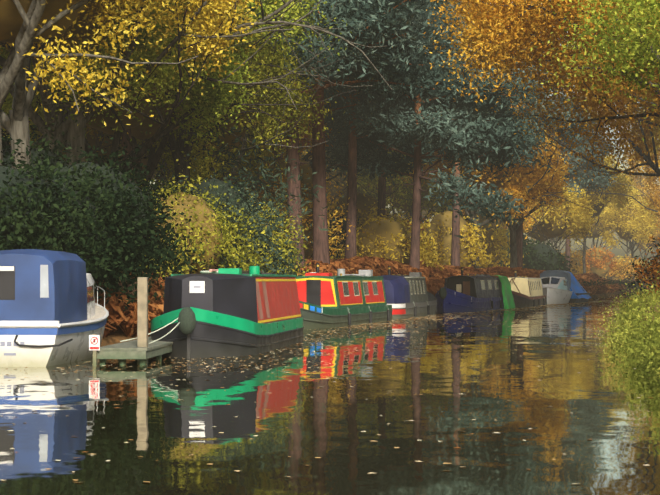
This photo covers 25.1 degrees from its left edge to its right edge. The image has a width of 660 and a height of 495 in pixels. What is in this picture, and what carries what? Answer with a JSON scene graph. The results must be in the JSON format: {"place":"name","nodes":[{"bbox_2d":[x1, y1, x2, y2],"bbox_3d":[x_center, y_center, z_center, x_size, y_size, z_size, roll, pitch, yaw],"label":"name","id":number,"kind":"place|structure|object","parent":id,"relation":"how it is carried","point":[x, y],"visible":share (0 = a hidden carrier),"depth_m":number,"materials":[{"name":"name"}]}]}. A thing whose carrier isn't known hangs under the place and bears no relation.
{"place":"outdoors","nodes":[
{"label":"outdoors","id":0,"kind":"place"},
{"bbox_2d":[0,289,659,494],"bbox_3d":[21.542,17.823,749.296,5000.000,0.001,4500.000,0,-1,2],"label":"water surface","id":1,"kind":"object","parent":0,"point":[617,421],"depth_m":18.21,"materials":[{"name":"brown liquid"}]},
{"bbox_2d":[0,249,108,366],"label":"cruiser boat","id":2,"kind":"object","parent":1,"relation":"on","point":[52,313],"visible":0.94,"depth_m":28.93,"materials":[{"name":"blue fabric"}]},
{"bbox_2d":[97,337,172,364],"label":"jetty","id":3,"kind":"object","parent":1,"relation":"on","point":[122,352],"visible":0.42,"depth_m":29.42,"materials":[{"name":"grey wood"}]},
{"bbox_2d":[89,334,99,365],"bbox_3d":[-4.637,2.415,29.207,0.210,1.420,0.100,0,-1,2],"label":"sign","id":4,"kind":"object","parent":3,"relation":"attached to","point":[94,342],"visible":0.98,"depth_m":29.18,"materials":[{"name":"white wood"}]},
{"bbox_2d":[120,318,179,343],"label":"mooring ropes","id":5,"kind":"object","parent":3,"relation":"on","point":[157,330],"visible":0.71,"depth_m":31.50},
{"bbox_2d":[137,277,147,363],"bbox_3d":[-3.755,1.966,29.706,0.190,2.740,0.190,0,-1,2],"label":"mooring post","id":6,"kind":"object","parent":1,"relation":"on","point":[142,311],"visible":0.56,"depth_m":29.63,"materials":[{"name":"brown wood"}]},
{"bbox_2d":[150,266,303,357],"bbox_3d":[-2.436,1.693,36.675,2.454,2.485,10.360,0,-1,7],"label":"narrowboat","id":7,"kind":"object","parent":1,"relation":"on","point":[231,312],"visible":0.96,"depth_m":33.09,"materials":[{"name":"black metal"}]},
{"bbox_2d":[0,295,652,483],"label":"floating leaves","id":8,"kind":"object","parent":1,"relation":"on","point":[429,318],"visible":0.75,"depth_m":35.26,"materials":[{"name":"brown plant"}]},
{"bbox_2d":[296,263,392,329],"bbox_3d":[0.038,1.972,55.909,2.340,2.755,14.060,0,-1,15],"label":"narrowboat","id":9,"kind":"object","parent":1,"relation":"on","point":[340,299],"visible":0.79,"depth_m":54.01,"materials":[{"name":"red metal"}]},
{"bbox_2d":[383,266,436,318],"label":"narrowboat","id":10,"kind":"object","parent":1,"relation":"on","point":[409,296],"visible":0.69,"depth_m":65.94,"materials":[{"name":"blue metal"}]},
{"bbox_2d":[435,268,514,312],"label":"narrowboat","id":11,"kind":"object","parent":1,"relation":"on","point":[467,293],"visible":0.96,"depth_m":79.29,"materials":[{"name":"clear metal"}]},
{"bbox_2d":[508,270,545,307],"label":"narrowboat","id":12,"kind":"object","parent":1,"relation":"on","point":[527,292],"visible":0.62,"depth_m":91.88,"materials":[{"name":"beige fabric"}]},
{"bbox_2d":[540,270,572,303],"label":"boat","id":13,"kind":"object","parent":1,"relation":"on","point":[556,284],"visible":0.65,"depth_m":103.21,"materials":[{"name":"white plastic"}]},
{"bbox_2d":[567,271,590,302],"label":"boat","id":14,"kind":"object","parent":1,"relation":"on","point":[580,294],"visible":0.42,"depth_m":107.46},
{"bbox_2d":[100,278,658,346],"bbox_3d":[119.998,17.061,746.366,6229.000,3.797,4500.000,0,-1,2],"label":"ground","id":15,"kind":"structure","parent":0,"point":[115,337],"depth_m":36.77,"materials":[{"name":"brown soil"}]},
{"bbox_2d":[29,122,121,165],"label":"tree","id":16,"kind":"object","parent":15,"relation":"on","point":[96,140],"depth_m":65.46,"materials":[{"name":"green plant"}]},
{"bbox_2d":[1,101,157,264],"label":"evergreen shrub","id":17,"kind":"object","parent":15,"relation":"on","point":[33,151],"visible":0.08,"depth_m":45.39,"materials":[{"name":"plant"}]},
{"bbox_2d":[0,134,160,320],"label":"evergreen shrub","id":18,"kind":"object","parent":15,"relation":"on","point":[9,176],"visible":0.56,"depth_m":34.55,"materials":[{"name":"green plant"}]},
{"bbox_2d":[0,0,185,164],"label":"tree","id":19,"kind":"object","parent":15,"relation":"on","point":[13,15],"visible":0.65,"depth_m":42.03,"materials":[{"name":"yellow plant"}]},
{"bbox_2d":[0,136,190,319],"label":"evergreen shrub","id":20,"kind":"object","parent":15,"relation":"on","point":[83,204],"visible":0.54,"depth_m":35.51,"materials":[{"name":"green plant"}]},
{"bbox_2d":[1,125,195,184],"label":"tree","id":21,"kind":"object","parent":15,"relation":"on","point":[168,172],"depth_m":80.75,"materials":[{"name":"green plant"}]},
{"bbox_2d":[0,0,209,171],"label":"tree","id":22,"kind":"object","parent":15,"relation":"on","point":[15,124],"visible":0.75,"depth_m":42.46,"materials":[{"name":"yellow plant"}]},
{"bbox_2d":[21,128,205,294],"bbox_3d":[-7.383,-0.689,41.570,7.661,5.351,7.385,0,-1,2],"label":"evergreen shrub","id":23,"kind":"object","parent":15,"relation":"on","point":[124,180],"visible":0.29,"depth_m":40.90,"materials":[{"name":"green plant"}]},
{"bbox_2d":[103,278,136,295],"bbox_3d":[-5.660,1.435,40.012,2.217,1.287,2.304,-1,-1,27],"label":"shrub","id":24,"kind":"object","parent":15,"relation":"on","point":[120,284],"depth_m":39.59,"materials":[{"name":"plant"}]},
{"bbox_2d":[0,0,252,164],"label":"tree","id":25,"kind":"object","parent":15,"relation":"on","point":[75,130],"visible":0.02,"depth_m":51.89,"materials":[{"name":"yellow plant"}]},
{"bbox_2d":[87,140,165,226],"bbox_3d":[-9.807,-1.202,54.198,8.738,5.692,8.314,0,-1,2],"label":"evergreen shrub","id":26,"kind":"object","parent":15,"relation":"on","point":[118,160],"visible":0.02,"depth_m":53.74,"materials":[{"name":"green plant"}]},
{"bbox_2d":[2,123,264,168],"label":"tree","id":27,"kind":"object","parent":15,"relation":"on","point":[33,132],"depth_m":67.69,"materials":[{"name":"green plant"}]},
{"bbox_2d":[117,139,170,188],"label":"tree","id":28,"kind":"object","parent":15,"relation":"on","point":[144,161],"visible":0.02,"depth_m":75.58,"materials":[{"name":"green plant"}]},
{"bbox_2d":[0,50,318,148],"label":"tree","id":29,"kind":"object","parent":15,"relation":"on","point":[64,116],"visible":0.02,"depth_m":60.84,"materials":[{"name":"green plant"}]},
{"bbox_2d":[29,0,311,190],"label":"tree","id":30,"kind":"object","parent":15,"relation":"on","point":[153,156],"visible":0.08,"depth_m":59.63,"materials":[{"name":"green plant"}]},
{"bbox_2d":[120,150,229,273],"bbox_3d":[-6.835,-0.756,53.454,7.377,5.596,7.706,0,-1,2],"label":"evergreen shrub","id":31,"kind":"object","parent":15,"relation":"on","point":[153,189],"depth_m":52.22,"materials":[{"name":"green plant"}]},
{"bbox_2d":[0,0,355,171],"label":"tree","id":32,"kind":"object","parent":15,"relation":"on","point":[137,105],"visible":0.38,"depth_m":53.43,"materials":[{"name":"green plant"}]},
{"bbox_2d":[0,0,391,156],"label":"tree","id":33,"kind":"object","parent":15,"relation":"on","point":[209,25],"visible":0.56,"depth_m":51.21,"materials":[{"name":"yellow plant"}]},
{"bbox_2d":[41,0,373,192],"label":"tree","id":34,"kind":"object","parent":15,"relation":"on","point":[177,146],"visible":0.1,"depth_m":61.34,"materials":[{"name":"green plant"}]},
{"bbox_2d":[52,0,372,187],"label":"tree","id":35,"kind":"object","parent":15,"relation":"on","point":[198,163],"visible":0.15,"depth_m":62.79,"materials":[{"name":"green plant"}]},
{"bbox_2d":[132,153,301,299],"bbox_3d":[-4.896,-0.399,52.946,7.825,5.998,6.822,0,-1,2],"label":"evergreen shrub","id":36,"kind":"object","parent":15,"relation":"on","point":[194,206],"visible":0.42,"depth_m":52.17,"materials":[{"name":"yellow plant"}]},
{"bbox_2d":[145,154,309,275],"bbox_3d":[-4.201,-0.524,55.611,7.372,5.739,6.377,0,-1,2],"label":"evergreen shrub","id":37,"kind":"object","parent":15,"relation":"on","point":[232,196],"visible":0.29,"depth_m":54.67,"materials":[{"name":"green plant"}]},
{"bbox_2d":[121,0,338,242],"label":"tree","id":38,"kind":"object","parent":15,"relation":"on","point":[128,149],"visible":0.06,"depth_m":63.52,"materials":[{"name":"green plant"}]},
{"bbox_2d":[172,100,335,196],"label":"tree","id":39,"kind":"object","parent":15,"relation":"on","point":[302,141],"visible":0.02,"depth_m":92.16,"materials":[{"name":"green plant"}]},
{"bbox_2d":[204,63,342,184],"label":"tree","id":40,"kind":"object","parent":15,"relation":"on","point":[303,124],"depth_m":81.85,"materials":[{"name":"green plant"}]},
{"bbox_2d":[155,148,405,215],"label":"tree","id":41,"kind":"object","parent":15,"relation":"on","point":[336,176],"depth_m":109.49,"materials":[{"name":"green plant"}]},
{"bbox_2d":[248,185,314,275],"bbox_3d":[-3.584,-0.115,62.027,6.194,5.056,6.332,0,-1,2],"label":"evergreen shrub","id":42,"kind":"object","parent":15,"relation":"on","point":[285,245],"visible":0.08,"depth_m":62.08,"materials":[{"name":"green plant"}]},
{"bbox_2d":[260,143,345,194],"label":"tree","id":43,"kind":"object","parent":15,"relation":"on","point":[305,151],"depth_m":120.55,"materials":[{"name":"green plant"}]},
{"bbox_2d":[245,149,364,258],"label":"understory","id":44,"kind":"object","parent":15,"relation":"on","point":[306,174],"visible":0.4,"depth_m":78.45,"materials":[{"name":"yellow plant"}]},
{"bbox_2d":[271,21,368,165],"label":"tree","id":45,"kind":"object","parent":15,"relation":"on","point":[274,152],"depth_m":81.86,"materials":[{"name":"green plant"}]},
{"bbox_2d":[311,209,366,259],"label":"understory","id":46,"kind":"object","parent":15,"relation":"on","point":[343,230],"visible":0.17,"depth_m":98.06,"materials":[{"name":"yellow plant"}]},
{"bbox_2d":[247,90,439,187],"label":"tree","id":47,"kind":"object","parent":15,"relation":"on","point":[305,157],"depth_m":98.97,"materials":[{"name":"green plant"}]},
{"bbox_2d":[325,154,371,208],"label":"tree","id":48,"kind":"object","parent":15,"relation":"on","point":[341,188],"depth_m":141.45,"materials":[{"name":"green plant"}]},
{"bbox_2d":[251,0,484,267],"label":"pine tree","id":49,"kind":"object","parent":15,"relation":"on","point":[360,27],"visible":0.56,"depth_m":66.83,"materials":[{"name":"green plant"}]},
{"bbox_2d":[327,191,423,241],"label":"understory","id":50,"kind":"object","parent":15,"relation":"on","point":[368,204],"visible":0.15,"depth_m":104.88,"materials":[{"name":"plant"}]},
{"bbox_2d":[94,256,659,337],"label":"bracken","id":51,"kind":"object","parent":15,"relation":"on","point":[118,316],"visible":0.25,"depth_m":79.92,"materials":[{"name":"brown plant"}]},
{"bbox_2d":[271,0,487,264],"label":"pine tree","id":52,"kind":"object","parent":15,"relation":"on","point":[321,246],"visible":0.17,"depth_m":75.35,"materials":[{"name":"green plant"}]},
{"bbox_2d":[299,93,462,217],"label":"pine tree","id":53,"kind":"object","parent":15,"relation":"on","point":[382,193],"depth_m":102.81,"materials":[{"name":"green plant"}]},
{"bbox_2d":[308,4,474,258],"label":"pine tree","id":54,"kind":"object","parent":15,"relation":"on","point":[351,242],"depth_m":87.88,"materials":[{"name":"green plant"}]},
{"bbox_2d":[330,208,459,269],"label":"understory","id":55,"kind":"object","parent":15,"relation":"on","point":[382,237],"visible":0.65,"depth_m":91.69,"materials":[{"name":"yellow plant"}]},
{"bbox_2d":[389,209,411,224],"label":"understory","id":56,"kind":"object","parent":15,"relation":"on","point":[395,218],"depth_m":121.98,"materials":[{"name":"green plant"}]},
{"bbox_2d":[337,147,485,223],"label":"tree","id":57,"kind":"object","parent":15,"relation":"on","point":[402,192],"visible":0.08,"depth_m":130.81,"materials":[{"name":"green plant"}]},
{"bbox_2d":[400,208,431,219],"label":"tree","id":58,"kind":"object","parent":15,"relation":"on","point":[424,212],"visible":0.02,"depth_m":307.53,"materials":[{"name":"green plant"}]},
{"bbox_2d":[402,213,433,261],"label":"understory","id":59,"kind":"object","parent":15,"relation":"on","point":[422,229],"visible":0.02,"depth_m":117.58,"materials":[{"name":"yellow plant"}]},
{"bbox_2d":[299,0,571,268],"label":"pine tree","id":60,"kind":"object","parent":15,"relation":"on","point":[486,136],"visible":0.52,"depth_m":88.06,"materials":[{"name":"green plant"}]},
{"bbox_2d":[420,203,499,268],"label":"understory","id":61,"kind":"object","parent":15,"relation":"on","point":[442,235],"visible":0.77,"depth_m":115.42,"materials":[{"name":"yellow plant"}]},
{"bbox_2d":[462,208,473,265],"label":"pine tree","id":62,"kind":"object","parent":15,"relation":"on","point":[470,227],"depth_m":131.48,"materials":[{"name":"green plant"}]},
{"bbox_2d":[328,120,637,220],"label":"tree","id":63,"kind":"object","parent":15,"relation":"on","point":[446,206],"depth_m":137.06,"materials":[{"name":"yellow plant"}]},
{"bbox_2d":[396,96,582,267],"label":"tree","id":64,"kind":"object","parent":15,"relation":"on","point":[557,169],"visible":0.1,"depth_m":123.71,"materials":[{"name":"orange plant"}]},
{"bbox_2d":[405,37,573,266],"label":"pine tree","id":65,"kind":"object","parent":15,"relation":"on","point":[455,253],"depth_m":109.92,"materials":[{"name":"green plant"}]},
{"bbox_2d":[425,149,559,240],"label":"tree","id":66,"kind":"object","parent":15,"relation":"on","point":[526,224],"visible":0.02,"depth_m":167.25,"materials":[{"name":"yellow plant"}]},
{"bbox_2d":[462,214,526,267],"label":"understory","id":67,"kind":"object","parent":15,"relation":"on","point":[498,240],"visible":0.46,"depth_m":143.27,"materials":[{"name":"yellow plant"}]},
{"bbox_2d":[398,99,593,268],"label":"tree","id":68,"kind":"object","parent":15,"relation":"on","point":[534,190],"visible":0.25,"depth_m":115.71,"materials":[{"name":"orange plant"}]},
{"bbox_2d":[498,228,540,269],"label":"understory","id":69,"kind":"object","parent":15,"relation":"on","point":[526,248],"visible":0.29,"depth_m":167.58,"materials":[{"name":"plant"}]},
{"bbox_2d":[392,0,659,195],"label":"oak tree","id":70,"kind":"object","parent":15,"relation":"on","point":[500,23],"visible":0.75,"depth_m":56.80,"materials":[{"name":"orange plant"}]},
{"bbox_2d":[523,230,565,251],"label":"tree","id":71,"kind":"object","parent":15,"relation":"on","point":[554,243],"depth_m":379.44,"materials":[{"name":"yellow plant"}]},
{"bbox_2d":[523,236,578,275],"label":"understory","id":72,"kind":"object","parent":15,"relation":"on","point":[546,260],"visible":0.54,"depth_m":168.84,"materials":[{"name":"plant"}]},
{"bbox_2d":[513,13,595,267],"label":"pine tree","id":73,"kind":"object","parent":15,"relation":"on","point":[519,237],"depth_m":125.82,"materials":[{"name":"green plant"}]},
{"bbox_2d":[512,173,605,249],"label":"tree","id":74,"kind":"object","parent":15,"relation":"on","point":[556,224],"visible":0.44,"depth_m":183.13,"materials":[{"name":"yellow plant"}]},
{"bbox_2d":[503,201,634,247],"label":"tree","id":75,"kind":"object","parent":15,"relation":"on","point":[538,238],"depth_m":207.73,"materials":[{"name":"yellow plant"}]},
{"bbox_2d":[556,249,590,274],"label":"understory","id":76,"kind":"object","parent":15,"relation":"on","point":[575,259],"visible":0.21,"depth_m":227.06,"materials":[{"name":"plant"}]},
{"bbox_2d":[572,247,589,273],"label":"understory","id":77,"kind":"object","parent":15,"relation":"on","point":[579,252],"visible":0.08,"depth_m":300.98,"materials":[{"name":"plant"}]},
{"bbox_2d":[550,94,618,271],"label":"pine tree","id":78,"kind":"object","parent":15,"relation":"on","point":[589,173],"visible":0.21,"depth_m":193.78,"materials":[{"name":"green plant"}]},
{"bbox_2d":[516,73,659,179],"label":"gold tree","id":79,"kind":"object","parent":15,"relation":"on","point":[640,131],"visible":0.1,"depth_m":102.30,"materials":[{"name":"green plant"}]},
{"bbox_2d":[529,7,659,140],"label":"gold tree","id":80,"kind":"object","parent":15,"relation":"on","point":[634,108],"visible":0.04,"depth_m":85.69,"materials":[{"name":"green plant"}]},
{"bbox_2d":[531,0,659,140],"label":"lime tree","id":81,"kind":"object","parent":15,"relation":"on","point":[644,17],"visible":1,"depth_m":34.74,"materials":[{"name":"green plant"}]},
{"bbox_2d":[549,153,642,251],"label":"tree","id":82,"kind":"object","parent":15,"relation":"on","point":[590,237],"visible":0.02,"depth_m":331.36,"materials":[{"name":"yellow plant"}]},
{"bbox_2d":[555,158,642,250],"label":"tree","id":83,"kind":"object","parent":15,"relation":"on","point":[595,235],"visible":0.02,"depth_m":295.33,"materials":[{"name":"yellow plant"}]},
{"bbox_2d":[582,243,618,276],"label":"understory","id":84,"kind":"object","parent":15,"relation":"on","point":[599,266],"visible":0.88,"depth_m":274.29,"materials":[{"name":"orange plant"}]},
{"bbox_2d":[570,138,636,273],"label":"tree","id":85,"kind":"object","parent":15,"relation":"on","point":[601,199],"visible":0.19,"depth_m":203.39,"materials":[{"name":"yellow plant"}]},
{"bbox_2d":[563,121,659,278],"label":"gold tree","id":86,"kind":"object","parent":15,"relation":"on","point":[656,199],"visible":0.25,"depth_m":185.22,"materials":[{"name":"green plant"}]},
{"bbox_2d":[578,274,644,292],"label":"hedge","id":87,"kind":"object","parent":15,"relation":"on","point":[609,282],"visible":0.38,"depth_m":167.67,"materials":[{"name":"brown plant"}]},
{"bbox_2d":[603,257,619,278],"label":"understory","id":88,"kind":"object","parent":15,"relation":"on","point":[607,274],"visible":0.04,"depth_m":329.07,"materials":[{"name":"plant"}]},
{"bbox_2d":[590,181,659,256],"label":"tree","id":89,"kind":"object","parent":15,"relation":"on","point":[636,221],"visible":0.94,"depth_m":281.91,"materials":[{"name":"yellow plant"}]},
{"bbox_2d":[591,277,659,343],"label":"bush","id":90,"kind":"object","parent":15,"relation":"on","point":[627,317],"visible":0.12,"depth_m":41.26,"materials":[{"name":"green plant"}]},
{"bbox_2d":[593,271,659,350],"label":"bush","id":91,"kind":"object","parent":15,"relation":"on","point":[642,311],"visible":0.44,"depth_m":35.52,"materials":[{"name":"green plant"}]},
{"bbox_2d":[597,293,659,383],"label":"bush","id":92,"kind":"object","parent":15,"relation":"on","point":[641,367],"visible":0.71,"depth_m":26.13,"materials":[{"name":"green plant"}]},
{"bbox_2d":[610,254,646,280],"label":"understory","id":93,"kind":"object","parent":15,"relation":"on","point":[622,274],"visible":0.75,"depth_m":272.23,"materials":[{"name":"orange plant"}]},
{"bbox_2d":[598,292,659,365],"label":"bush","id":94,"kind":"object","parent":15,"relation":"on","point":[647,329],"visible":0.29,"depth_m":30.91,"materials":[{"name":"green plant"}]},
{"bbox_2d":[601,280,659,332],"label":"bush","id":95,"kind":"object","parent":15,"relation":"on","point":[629,306],"visible":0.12,"depth_m":46.71,"materials":[{"name":"green plant"}]},
{"bbox_2d":[603,272,659,325],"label":"bush","id":96,"kind":"object","parent":15,"relation":"on","point":[610,306],"visible":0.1,"depth_m":52.69,"materials":[{"name":"green plant"}]},
{"bbox_2d":[612,182,659,260],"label":"tree","id":97,"kind":"object","parent":15,"relation":"on","point":[644,247],"visible":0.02,"depth_m":453.13,"materials":[{"name":"plant"}]},
{"bbox_2d":[613,146,659,278],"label":"tree","id":98,"kind":"object","parent":15,"relation":"on","point":[641,186],"visible":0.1,"depth_m":346.35,"materials":[{"name":"yellow plant"}]},
{"bbox_2d":[619,238,659,305],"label":"bush","id":99,"kind":"object","parent":15,"relation":"on","point":[638,282],"visible":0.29,"depth_m":72.25,"materials":[{"name":"plant"}]},
{"bbox_2d":[624,224,659,299],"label":"bush","id":100,"kind":"object","parent":15,"relation":"on","point":[655,273],"visible":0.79,"depth_m":60.81,"materials":[{"name":"plant"}]},
{"bbox_2d":[625,193,659,276],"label":"tree","id":101,"kind":"object","parent":15,"relation":"on","point":[650,242],"visible":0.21,"depth_m":337.61,"materials":[{"name":"yellow plant"}]},
{"bbox_2d":[627,72,659,145],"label":"tree","id":102,"kind":"object","parent":15,"relation":"on","point":[656,106],"visible":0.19,"depth_m":85.23,"materials":[{"name":"orange plant"}]},
{"bbox_2d":[630,296,659,400],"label":"bush","id":103,"kind":"object","parent":15,"relation":"on","point":[658,358],"visible":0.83,"depth_m":22.34,"materials":[{"name":"green plant"}]},
{"bbox_2d":[633,110,659,153],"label":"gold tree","id":104,"kind":"object","parent":15,"relation":"on","point":[657,152],"visible":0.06,"depth_m":151.38,"materials":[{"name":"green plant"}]},
{"bbox_2d":[644,110,659,140],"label":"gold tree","id":105,"kind":"object","parent":15,"relation":"on","point":[655,131],"visible":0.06,"depth_m":120.44,"materials":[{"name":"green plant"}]},
{"bbox_2d":[150,3,659,277],"label":"sky","id":106,"kind":"structure","parent":0,"point":[620,252],"materials":[{"name":"white"}]}
]}

